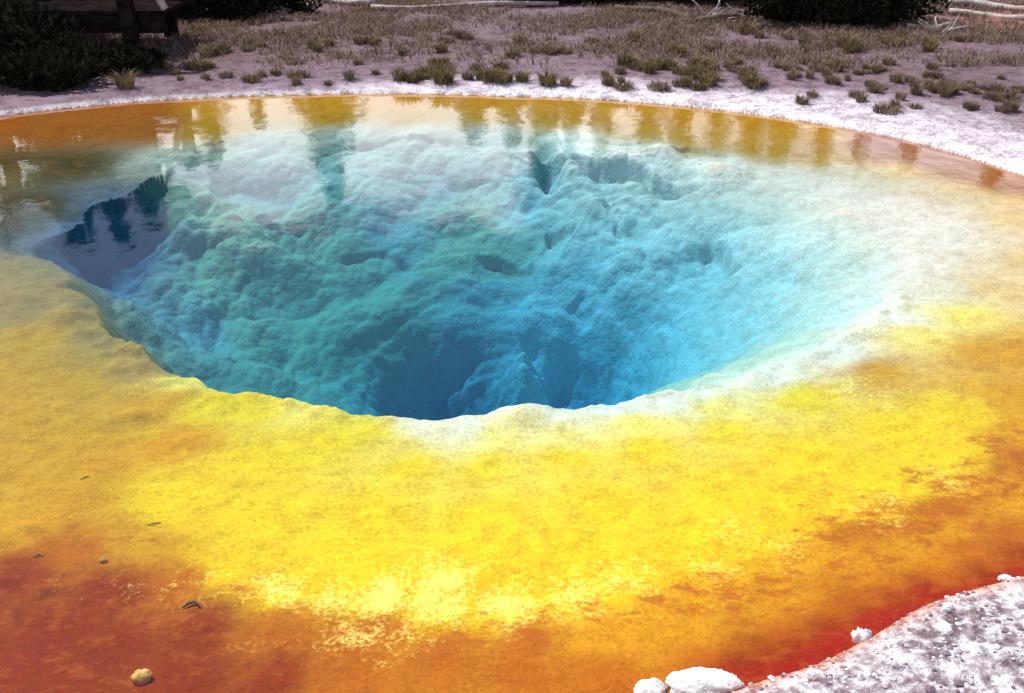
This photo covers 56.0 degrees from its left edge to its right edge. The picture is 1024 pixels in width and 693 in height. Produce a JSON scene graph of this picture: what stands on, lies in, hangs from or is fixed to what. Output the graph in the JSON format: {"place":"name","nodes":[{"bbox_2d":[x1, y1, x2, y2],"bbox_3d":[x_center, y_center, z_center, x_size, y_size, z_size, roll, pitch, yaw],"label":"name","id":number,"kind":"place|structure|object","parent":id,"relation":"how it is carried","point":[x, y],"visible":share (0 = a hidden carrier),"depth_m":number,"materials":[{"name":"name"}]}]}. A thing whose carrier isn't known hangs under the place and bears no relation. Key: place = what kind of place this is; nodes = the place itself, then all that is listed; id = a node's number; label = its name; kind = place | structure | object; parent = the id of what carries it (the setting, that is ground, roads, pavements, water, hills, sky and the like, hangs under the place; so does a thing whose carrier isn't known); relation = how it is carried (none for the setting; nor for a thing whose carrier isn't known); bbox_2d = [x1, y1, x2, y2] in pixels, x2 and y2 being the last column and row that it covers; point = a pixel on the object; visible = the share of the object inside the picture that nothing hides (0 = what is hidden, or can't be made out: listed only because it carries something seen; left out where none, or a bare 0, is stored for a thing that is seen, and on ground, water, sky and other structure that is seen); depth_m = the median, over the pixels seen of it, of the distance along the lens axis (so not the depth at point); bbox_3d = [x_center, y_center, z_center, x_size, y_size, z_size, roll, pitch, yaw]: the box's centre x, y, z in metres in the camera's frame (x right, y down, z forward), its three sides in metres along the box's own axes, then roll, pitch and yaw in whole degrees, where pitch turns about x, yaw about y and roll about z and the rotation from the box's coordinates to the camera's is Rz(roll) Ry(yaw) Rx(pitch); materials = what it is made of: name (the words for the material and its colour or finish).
{"place":"outdoors","nodes":[
{"label":"outdoors","id":0,"kind":"place"},
{"bbox_2d":[0,0,1023,692],"bbox_3d":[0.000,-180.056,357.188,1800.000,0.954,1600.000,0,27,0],"label":"ground","id":1,"kind":"structure","parent":0,"point":[986,134],"depth_m":9.81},
{"bbox_2d":[0,0,88,52],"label":"juniper shrub","id":2,"kind":"object","parent":1,"relation":"on","point":[13,39],"visible":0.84,"depth_m":10.64,"materials":[{"name":"green plant"}]},
{"bbox_2d":[0,45,114,91],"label":"juniper shrub","id":3,"kind":"object","parent":1,"relation":"on","point":[37,71],"visible":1,"depth_m":9.77,"materials":[{"name":"green plant"}]},
{"bbox_2d":[14,36,151,72],"bbox_3d":[-4.719,-3.143,10.438,1.604,0.455,0.981,0,27,0],"label":"juniper shrub","id":4,"kind":"object","parent":1,"relation":"on","point":[90,47],"visible":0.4,"depth_m":10.37,"materials":[{"name":"green plant"}]},
{"bbox_2d":[0,0,196,46],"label":"boardwalk","id":5,"kind":"structure","parent":1,"relation":"on","point":[130,20],"depth_m":11.09,"materials":[{"name":"brown wood"}]},
{"bbox_2d":[99,67,142,88],"bbox_3d":[-3.990,-2.760,9.895,0.528,0.224,0.408,-2,27,-5],"label":"grass tuft","id":6,"kind":"object","parent":1,"relation":"on","point":[126,81],"visible":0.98,"depth_m":9.89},
{"bbox_2d":[97,43,169,72],"bbox_3d":[-4.393,-3.159,10.576,1.170,0.344,0.702,0,27,0],"label":"juniper shrub","id":7,"kind":"object","parent":1,"relation":"on","point":[155,57],"visible":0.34,"depth_m":10.45,"materials":[{"name":"green plant"}]},
{"bbox_2d":[180,22,203,32],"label":"grass tuft","id":8,"kind":"object","parent":1,"relation":"on","point":[193,27],"visible":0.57,"depth_m":12.57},
{"bbox_2d":[173,54,216,70],"bbox_3d":[-3.462,-3.151,10.659,0.492,0.164,0.487,24,36,39],"label":"grass tuft","id":9,"kind":"object","parent":1,"relation":"on","point":[200,66],"visible":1,"depth_m":10.64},
{"bbox_2d":[195,46,218,57],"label":"grass tuft","id":10,"kind":"object","parent":1,"relation":"on","point":[207,52],"visible":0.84,"depth_m":11.26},
{"bbox_2d":[209,38,233,51],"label":"grass tuft","id":11,"kind":"object","parent":1,"relation":"on","point":[228,44],"visible":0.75,"depth_m":11.55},
{"bbox_2d":[218,69,234,77],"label":"grass tuft","id":12,"kind":"object","parent":1,"relation":"on","point":[227,74],"visible":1,"depth_m":10.36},
{"bbox_2d":[177,0,277,23],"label":"juniper shrub","id":13,"kind":"object","parent":1,"relation":"on","point":[225,9],"visible":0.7,"depth_m":13.55,"materials":[{"name":"green plant"}]},
{"bbox_2d":[240,43,255,51],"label":"grass tuft","id":14,"kind":"object","parent":1,"relation":"on","point":[249,48],"visible":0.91,"depth_m":11.54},
{"bbox_2d":[243,72,264,82],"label":"grass tuft","id":15,"kind":"object","parent":1,"relation":"on","point":[255,80],"visible":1,"depth_m":10.22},
{"bbox_2d":[267,66,285,74],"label":"grass tuft","id":16,"kind":"object","parent":1,"relation":"on","point":[273,72],"visible":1,"depth_m":10.51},
{"bbox_2d":[255,0,321,12],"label":"juniper shrub","id":17,"kind":"object","parent":1,"relation":"on","point":[298,5],"visible":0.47,"depth_m":14.56,"materials":[{"name":"green plant"}]},
{"bbox_2d":[283,67,310,77],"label":"grass tuft","id":18,"kind":"object","parent":1,"relation":"on","point":[302,73],"visible":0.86,"depth_m":10.37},
{"bbox_2d":[303,37,327,48],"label":"grass tuft","id":19,"kind":"object","parent":1,"relation":"on","point":[309,43],"visible":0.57,"depth_m":11.77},
{"bbox_2d":[311,40,325,51],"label":"grass tuft","id":20,"kind":"object","parent":1,"relation":"on","point":[317,47],"visible":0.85,"depth_m":11.54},
{"bbox_2d":[335,66,356,79],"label":"grass tuft","id":21,"kind":"object","parent":1,"relation":"on","point":[348,75],"visible":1,"depth_m":10.29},
{"bbox_2d":[323,0,371,4],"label":"fallen log","id":22,"kind":"object","parent":1,"relation":"on","point":[356,1],"visible":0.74,"depth_m":15.15,"materials":[{"name":"wood"}]},
{"bbox_2d":[348,34,371,43],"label":"grass tuft","id":23,"kind":"object","parent":1,"relation":"on","point":[357,40],"visible":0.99,"depth_m":11.98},
{"bbox_2d":[363,34,379,44],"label":"grass tuft","id":24,"kind":"object","parent":1,"relation":"on","point":[369,40],"visible":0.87,"depth_m":11.94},
{"bbox_2d":[387,65,412,81],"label":"grass tuft","id":25,"kind":"object","parent":1,"relation":"on","point":[399,75],"visible":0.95,"depth_m":10.26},
{"bbox_2d":[405,66,432,79],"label":"grass tuft","id":26,"kind":"object","parent":1,"relation":"on","point":[425,75],"visible":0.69,"depth_m":10.36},
{"bbox_2d":[424,55,443,66],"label":"grass tuft","id":27,"kind":"object","parent":1,"relation":"on","point":[434,60],"visible":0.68,"depth_m":10.86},
{"bbox_2d":[426,66,450,80],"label":"grass tuft","id":28,"kind":"object","parent":1,"relation":"on","point":[441,69],"visible":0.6,"depth_m":10.19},
{"bbox_2d":[430,42,448,52],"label":"grass tuft","id":29,"kind":"object","parent":1,"relation":"on","point":[441,48],"visible":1,"depth_m":11.51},
{"bbox_2d":[423,59,459,70],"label":"grass tuft","id":30,"kind":"object","parent":1,"relation":"on","point":[438,65],"visible":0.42,"depth_m":10.48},
{"bbox_2d":[428,66,458,84],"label":"grass tuft","id":31,"kind":"object","parent":1,"relation":"on","point":[448,78],"visible":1,"depth_m":10.13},
{"bbox_2d":[454,27,473,39],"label":"grass tuft","id":32,"kind":"object","parent":1,"relation":"on","point":[459,35],"visible":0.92,"depth_m":12.37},
{"bbox_2d":[370,1,558,10],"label":"fallen log","id":33,"kind":"object","parent":1,"relation":"on","point":[504,3],"visible":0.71,"depth_m":14.80,"materials":[{"name":"grey wood"}]},
{"bbox_2d":[458,67,479,79],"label":"grass tuft","id":34,"kind":"object","parent":1,"relation":"on","point":[466,75],"visible":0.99,"depth_m":10.28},
{"bbox_2d":[469,65,501,80],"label":"grass tuft","id":35,"kind":"object","parent":1,"relation":"on","point":[477,75],"visible":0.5,"depth_m":10.28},
{"bbox_2d":[475,66,499,82],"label":"grass tuft","id":36,"kind":"object","parent":1,"relation":"on","point":[485,78],"visible":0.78,"depth_m":10.14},
{"bbox_2d":[482,66,509,83],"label":"grass tuft","id":37,"kind":"object","parent":1,"relation":"on","point":[495,80],"visible":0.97,"depth_m":10.10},
{"bbox_2d":[488,66,515,83],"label":"grass tuft","id":38,"kind":"object","parent":1,"relation":"on","point":[506,77],"visible":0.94,"depth_m":10.12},
{"bbox_2d":[486,58,517,68],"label":"grass tuft","id":39,"kind":"object","parent":1,"relation":"on","point":[498,64],"visible":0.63,"depth_m":10.75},
{"bbox_2d":[0,95,1023,692],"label":"pool basin","id":40,"kind":"object","parent":1,"relation":"in","point":[384,393],"visible":1,"depth_m":4.79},
{"bbox_2d":[130,669,152,685],"bbox_3d":[-1.129,1.008,2.937,0.064,0.049,0.060,-8,28,-15],"label":"sunken stone","id":41,"kind":"object","parent":40,"relation":"on","point":[139,677],"visible":1,"depth_m":2.92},
{"bbox_2d":[633,677,666,692],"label":"white rock","id":42,"kind":"object","parent":40,"relation":"on","point":[653,685],"visible":1,"depth_m":2.84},
{"bbox_2d":[665,667,744,692],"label":"white rock","id":43,"kind":"object","parent":40,"relation":"on","point":[701,680],"visible":0.99,"depth_m":2.83,"materials":[{"name":"stone"}]},
{"bbox_2d":[851,627,871,644],"bbox_3d":[1.099,0.918,3.031,0.065,0.074,0.059,-5,27,-10],"label":"white rock","id":44,"kind":"object","parent":40,"relation":"on","point":[859,635],"visible":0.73,"depth_m":3.01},
{"bbox_2d":[500,49,523,57],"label":"grass tuft","id":45,"kind":"object","parent":1,"relation":"on","point":[510,53],"visible":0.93,"depth_m":11.26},
{"bbox_2d":[509,68,532,81],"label":"grass tuft","id":46,"kind":"object","parent":1,"relation":"on","point":[522,77],"visible":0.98,"depth_m":10.18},
{"bbox_2d":[510,32,531,43],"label":"grass tuft","id":47,"kind":"object","parent":1,"relation":"on","point":[520,37],"visible":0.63,"depth_m":12.03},
{"bbox_2d":[31,0,1023,68],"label":"dry grass","id":48,"kind":"structure","parent":1,"relation":"on","point":[362,17],"depth_m":12.53,"materials":[{"name":"plant"}]},
{"bbox_2d":[495,0,581,5],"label":"juniper shrub","id":49,"kind":"object","parent":1,"relation":"on","point":[565,1],"visible":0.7,"depth_m":15.03,"materials":[{"name":"green plant"}]},
{"bbox_2d":[524,66,565,86],"bbox_3d":[0.372,-2.831,10.092,0.567,0.195,0.436,-19,33,-33],"label":"grass tuft","id":50,"kind":"object","parent":1,"relation":"on","point":[550,80],"visible":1,"depth_m":10.09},
{"bbox_2d":[542,45,559,54],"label":"grass tuft","id":51,"kind":"object","parent":1,"relation":"on","point":[549,51],"visible":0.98,"depth_m":11.36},
{"bbox_2d":[558,73,577,86],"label":"grass tuft","id":52,"kind":"object","parent":1,"relation":"on","point":[566,81],"visible":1,"depth_m":10.02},
{"bbox_2d":[579,35,600,43],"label":"grass tuft","id":53,"kind":"object","parent":1,"relation":"on","point":[593,38],"visible":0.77,"depth_m":12.09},
{"bbox_2d":[596,72,618,85],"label":"grass tuft","id":54,"kind":"object","parent":1,"relation":"on","point":[607,80],"visible":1,"depth_m":10.01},
{"bbox_2d":[610,66,631,74],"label":"grass tuft","id":55,"kind":"object","parent":1,"relation":"on","point":[621,70],"visible":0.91,"depth_m":10.51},
{"bbox_2d":[568,0,676,5],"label":"juniper shrub","id":56,"kind":"object","parent":1,"relation":"on","point":[612,1],"visible":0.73,"depth_m":14.81,"materials":[{"name":"green plant"}]},
{"bbox_2d":[609,50,637,66],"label":"grass tuft","id":57,"kind":"object","parent":1,"relation":"on","point":[623,57],"visible":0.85,"depth_m":10.80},
{"bbox_2d":[611,79,636,90],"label":"grass tuft","id":58,"kind":"object","parent":1,"relation":"on","point":[625,86],"visible":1,"depth_m":9.90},
{"bbox_2d":[624,27,646,40],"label":"grass tuft","id":59,"kind":"object","parent":1,"relation":"on","point":[634,33],"visible":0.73,"depth_m":12.22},
{"bbox_2d":[627,59,651,70],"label":"grass tuft","id":60,"kind":"object","parent":1,"relation":"on","point":[634,65],"visible":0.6,"depth_m":10.66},
{"bbox_2d":[637,58,660,73],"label":"grass tuft","id":61,"kind":"object","parent":1,"relation":"on","point":[649,68],"visible":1,"depth_m":10.45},
{"bbox_2d":[614,4,699,20],"bbox_3d":[2.106,-4.865,14.051,1.445,0.185,0.150,21,34,35],"label":"fallen log","id":62,"kind":"object","parent":1,"relation":"on","point":[660,9],"visible":0.64,"depth_m":13.97,"materials":[{"name":"grey wood"}]},
{"bbox_2d":[643,80,672,91],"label":"grass tuft","id":63,"kind":"object","parent":1,"relation":"on","point":[661,86],"visible":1,"depth_m":9.88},
{"bbox_2d":[641,53,679,68],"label":"grass tuft","id":64,"kind":"object","parent":1,"relation":"on","point":[658,63],"visible":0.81,"depth_m":10.66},
{"bbox_2d":[662,57,678,70],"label":"grass tuft","id":65,"kind":"object","parent":1,"relation":"on","point":[670,64],"visible":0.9,"depth_m":10.61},
{"bbox_2d":[664,42,691,56],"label":"grass tuft","id":66,"kind":"object","parent":1,"relation":"on","point":[679,48],"visible":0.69,"depth_m":11.33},
{"bbox_2d":[669,64,687,75],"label":"grass tuft","id":67,"kind":"object","parent":1,"relation":"on","point":[680,71],"visible":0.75,"depth_m":10.41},
{"bbox_2d":[677,74,694,86],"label":"grass tuft","id":68,"kind":"object","parent":1,"relation":"on","point":[685,80],"visible":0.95,"depth_m":9.95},
{"bbox_2d":[682,61,711,78],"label":"grass tuft","id":69,"kind":"object","parent":1,"relation":"on","point":[697,70],"visible":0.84,"depth_m":10.22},
{"bbox_2d":[675,53,722,67],"bbox_3d":[2.084,-3.154,10.678,0.570,0.162,0.565,-19,33,-33],"label":"grass tuft","id":70,"kind":"object","parent":1,"relation":"on","point":[695,61],"visible":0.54,"depth_m":10.71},
{"bbox_2d":[690,69,726,86],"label":"grass tuft","id":71,"kind":"object","parent":1,"relation":"on","point":[708,79],"visible":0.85,"depth_m":9.95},
{"bbox_2d":[677,0,739,6],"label":"juniper shrub","id":72,"kind":"object","parent":1,"relation":"on","point":[703,2],"visible":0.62,"depth_m":14.66,"materials":[{"name":"green plant"}]},
{"bbox_2d":[692,0,734,20],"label":"dead branch","id":73,"kind":"object","parent":1,"relation":"on","point":[703,11],"visible":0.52,"depth_m":13.73,"materials":[{"name":"grey wood"}]},
{"bbox_2d":[693,13,768,22],"bbox_3d":[3.097,-4.618,13.596,1.074,0.164,0.195,-1,27,-3],"label":"fallen log","id":74,"kind":"object","parent":1,"relation":"on","point":[717,16],"visible":0.63,"depth_m":13.56,"materials":[{"name":"grey wood"}]},
{"bbox_2d":[723,64,748,73],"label":"grass tuft","id":75,"kind":"object","parent":1,"relation":"on","point":[742,69],"visible":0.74,"depth_m":10.49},
{"bbox_2d":[735,22,760,33],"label":"grass tuft","id":76,"kind":"object","parent":1,"relation":"on","point":[746,28],"visible":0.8,"depth_m":12.85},
{"bbox_2d":[738,73,768,88],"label":"grass tuft","id":77,"kind":"object","parent":1,"relation":"on","point":[751,84],"visible":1,"depth_m":9.86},
{"bbox_2d":[752,28,766,37],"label":"grass tuft","id":78,"kind":"object","parent":1,"relation":"on","point":[760,34],"visible":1,"depth_m":12.46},
{"bbox_2d":[761,43,780,54],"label":"grass tuft","id":79,"kind":"object","parent":1,"relation":"on","point":[770,49],"visible":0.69,"depth_m":11.40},
{"bbox_2d":[783,69,799,79],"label":"grass tuft","id":80,"kind":"object","parent":1,"relation":"on","point":[791,76],"visible":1,"depth_m":10.13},
{"bbox_2d":[790,92,812,104],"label":"grass tuft","id":81,"kind":"object","parent":1,"relation":"on","point":[801,100],"visible":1,"depth_m":9.31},
{"bbox_2d":[792,33,817,44],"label":"grass tuft","id":82,"kind":"object","parent":1,"relation":"on","point":[801,40],"visible":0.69,"depth_m":12.01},
{"bbox_2d":[733,0,883,27],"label":"juniper shrub","id":83,"kind":"object","parent":1,"relation":"on","point":[786,11],"visible":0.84,"depth_m":13.15,"materials":[{"name":"green plant"}]},
{"bbox_2d":[819,64,837,76],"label":"grass tuft","id":84,"kind":"object","parent":1,"relation":"on","point":[825,71],"visible":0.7,"depth_m":10.21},
{"bbox_2d":[825,76,848,84],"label":"grass tuft","id":85,"kind":"object","parent":1,"relation":"on","point":[835,81],"visible":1,"depth_m":9.91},
{"bbox_2d":[824,59,850,71],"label":"grass tuft","id":86,"kind":"object","parent":1,"relation":"on","point":[840,66],"visible":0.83,"depth_m":10.54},
{"bbox_2d":[833,31,870,48],"bbox_3d":[4.063,-3.684,11.611,0.574,0.226,0.570,-15,31,-27],"label":"grass tuft","id":87,"kind":"object","parent":1,"relation":"on","point":[846,41],"visible":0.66,"depth_m":11.59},
{"bbox_2d":[841,44,864,53],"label":"grass tuft","id":88,"kind":"object","parent":1,"relation":"on","point":[848,51],"visible":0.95,"depth_m":11.44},
{"bbox_2d":[853,90,872,102],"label":"grass tuft","id":89,"kind":"object","parent":1,"relation":"on","point":[861,98],"visible":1,"depth_m":9.31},
{"bbox_2d":[865,82,884,93],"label":"grass tuft","id":90,"kind":"object","parent":1,"relation":"on","point":[875,89],"visible":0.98,"depth_m":9.59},
{"bbox_2d":[732,576,1023,692],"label":"gravel","id":91,"kind":"structure","parent":1,"relation":"on","point":[928,688],"depth_m":2.90,"materials":[{"name":"gravel"}]},
{"bbox_2d":[865,63,890,72],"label":"grass tuft","id":92,"kind":"object","parent":1,"relation":"on","point":[875,69],"visible":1,"depth_m":10.51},
{"bbox_2d":[818,0,952,29],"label":"juniper shrub","id":93,"kind":"object","parent":1,"relation":"on","point":[885,12],"visible":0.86,"depth_m":13.14,"materials":[{"name":"green plant"}]},
{"bbox_2d":[866,100,907,114],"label":"grass tuft","id":94,"kind":"object","parent":1,"relation":"on","point":[884,109],"visible":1,"depth_m":8.99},
{"bbox_2d":[879,55,903,64],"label":"grass tuft","id":95,"kind":"object","parent":1,"relation":"on","point":[885,60],"visible":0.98,"depth_m":10.78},
{"bbox_2d":[887,71,906,82],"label":"grass tuft","id":96,"kind":"object","parent":1,"relation":"on","point":[895,78],"visible":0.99,"depth_m":9.98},
{"bbox_2d":[891,89,913,99],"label":"grass tuft","id":97,"kind":"object","parent":1,"relation":"on","point":[901,95],"visible":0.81,"depth_m":9.27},
{"bbox_2d":[904,80,930,94],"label":"grass tuft","id":98,"kind":"object","parent":1,"relation":"on","point":[916,89],"visible":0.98,"depth_m":9.45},
{"bbox_2d":[921,43,943,51],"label":"grass tuft","id":99,"kind":"object","parent":1,"relation":"on","point":[927,48],"visible":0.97,"depth_m":11.43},
{"bbox_2d":[923,60,942,69],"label":"grass tuft","id":100,"kind":"object","parent":1,"relation":"on","point":[930,65],"visible":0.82,"depth_m":10.54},
{"bbox_2d":[923,77,942,88],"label":"grass tuft","id":101,"kind":"object","parent":1,"relation":"on","point":[931,83],"visible":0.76,"depth_m":9.70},
{"bbox_2d":[929,68,946,78],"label":"grass tuft","id":102,"kind":"object","parent":1,"relation":"on","point":[938,76],"visible":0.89,"depth_m":10.14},
{"bbox_2d":[918,14,967,33],"bbox_3d":[5.715,-4.300,12.871,0.597,0.303,0.451,0,27,0],"label":"dead branch","id":103,"kind":"object","parent":1,"relation":"on","point":[948,28],"visible":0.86,"depth_m":12.87,"materials":[{"name":"grey wood"}]},
{"bbox_2d":[936,621,953,634],"bbox_3d":[1.342,0.877,2.985,0.054,0.040,0.054,-4,27,-7],"label":"white rock","id":104,"kind":"object","parent":1,"relation":"on","point":[943,627],"visible":0.99,"depth_m":2.97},
{"bbox_2d":[936,84,957,96],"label":"grass tuft","id":105,"kind":"object","parent":1,"relation":"on","point":[944,93],"visible":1,"depth_m":9.38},
{"bbox_2d":[942,602,953,611],"bbox_3d":[1.395,0.837,3.085,0.048,0.031,0.030,-17,32,-30],"label":"white rock","id":106,"kind":"object","parent":1,"relation":"on","point":[947,607],"visible":1,"depth_m":3.07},
{"bbox_2d":[948,0,1023,11],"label":"fallen log","id":107,"kind":"object","parent":1,"relation":"on","point":[981,3],"visible":0.77,"depth_m":14.64,"materials":[{"name":"grey wood"}]},
{"bbox_2d":[949,8,1023,19],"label":"fallen log","id":108,"kind":"object","parent":1,"relation":"on","point":[979,13],"visible":0.76,"depth_m":13.94,"materials":[{"name":"grey wood"}]},
{"bbox_2d":[980,89,1005,100],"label":"grass tuft","id":109,"kind":"object","parent":1,"relation":"on","point":[986,96],"visible":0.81,"depth_m":9.33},
{"bbox_2d":[985,80,1012,92],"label":"grass tuft","id":110,"kind":"object","parent":1,"relation":"on","point":[998,87],"visible":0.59,"depth_m":9.56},
{"bbox_2d":[991,103,1009,112],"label":"grass tuft","id":111,"kind":"object","parent":1,"relation":"on","point":[1001,109],"visible":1,"depth_m":8.84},
{"bbox_2d":[994,96,1017,111],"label":"grass tuft","id":112,"kind":"object","parent":1,"relation":"on","point":[1007,103],"visible":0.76,"depth_m":8.89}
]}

